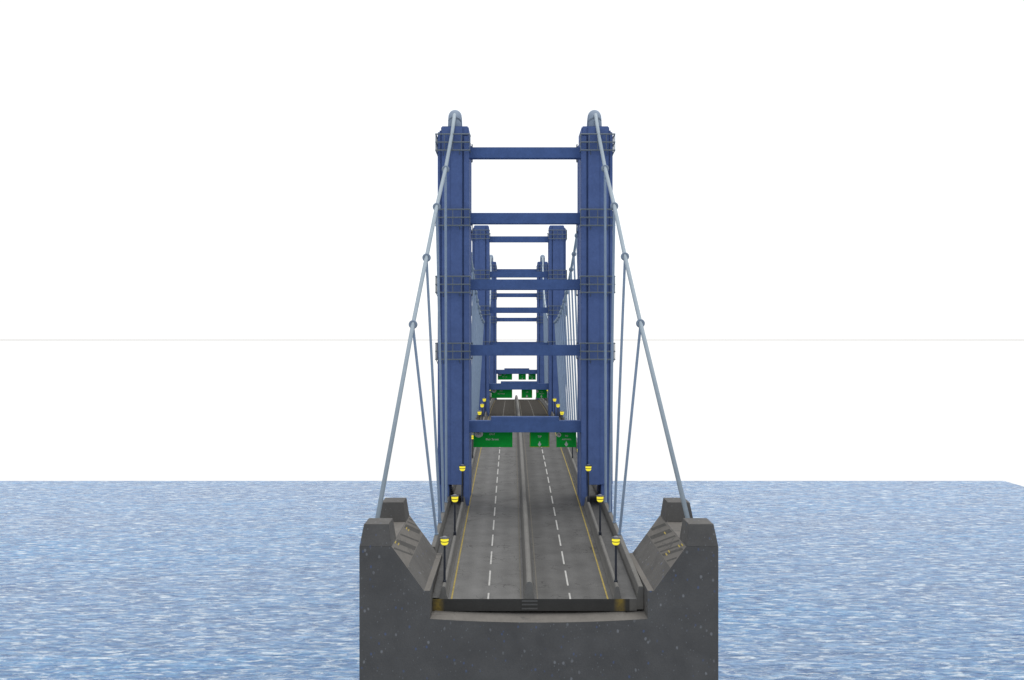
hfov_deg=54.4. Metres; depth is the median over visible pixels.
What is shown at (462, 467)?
street lamp
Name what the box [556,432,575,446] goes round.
road sign
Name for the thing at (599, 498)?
street lamp
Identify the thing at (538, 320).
bridge tower
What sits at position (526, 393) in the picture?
road sign
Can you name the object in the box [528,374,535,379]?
road sign
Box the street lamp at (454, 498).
[451,494,458,535]
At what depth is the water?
287.46 m
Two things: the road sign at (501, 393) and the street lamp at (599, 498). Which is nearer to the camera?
the street lamp at (599, 498)
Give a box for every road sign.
[473,432,511,446]
[491,390,511,397]
[498,374,511,379]
[519,374,525,379]
[522,390,531,397]
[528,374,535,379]
[530,432,548,446]
[536,390,546,397]
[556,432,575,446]
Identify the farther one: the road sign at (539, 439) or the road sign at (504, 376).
the road sign at (504, 376)
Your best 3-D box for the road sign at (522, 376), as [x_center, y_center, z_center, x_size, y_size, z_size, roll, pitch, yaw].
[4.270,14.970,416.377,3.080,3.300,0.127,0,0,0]
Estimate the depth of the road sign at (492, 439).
154.34 m
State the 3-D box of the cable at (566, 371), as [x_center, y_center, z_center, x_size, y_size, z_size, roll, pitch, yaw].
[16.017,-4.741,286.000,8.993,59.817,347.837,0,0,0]
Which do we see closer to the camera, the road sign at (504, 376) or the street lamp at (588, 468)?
the street lamp at (588, 468)
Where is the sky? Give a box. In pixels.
[0,0,1023,485]
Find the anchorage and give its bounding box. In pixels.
[359,498,717,679]
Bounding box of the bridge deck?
[432,395,643,610]
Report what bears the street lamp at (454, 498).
on the bridge deck
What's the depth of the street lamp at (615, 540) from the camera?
108.58 m
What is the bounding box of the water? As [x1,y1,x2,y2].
[0,481,1023,679]
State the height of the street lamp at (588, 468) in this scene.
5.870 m
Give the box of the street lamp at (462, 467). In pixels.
[459,464,465,501]
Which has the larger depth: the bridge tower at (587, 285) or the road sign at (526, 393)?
the road sign at (526, 393)
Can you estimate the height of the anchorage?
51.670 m
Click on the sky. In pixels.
(216, 216)
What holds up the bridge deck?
attached to the bridge tower at (587, 285)
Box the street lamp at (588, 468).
[585,464,591,501]
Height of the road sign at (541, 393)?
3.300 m
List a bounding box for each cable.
[375,113,491,534]
[542,113,689,534]
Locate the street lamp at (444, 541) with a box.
[440,536,449,581]
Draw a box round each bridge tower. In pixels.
[435,110,615,521]
[472,225,566,415]
[490,255,547,399]
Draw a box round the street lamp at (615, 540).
[611,536,620,582]
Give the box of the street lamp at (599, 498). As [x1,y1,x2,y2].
[596,494,603,535]
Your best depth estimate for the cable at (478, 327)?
140.73 m
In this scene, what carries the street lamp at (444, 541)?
attached to the bridge deck
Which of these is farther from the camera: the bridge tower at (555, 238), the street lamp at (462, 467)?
the bridge tower at (555, 238)

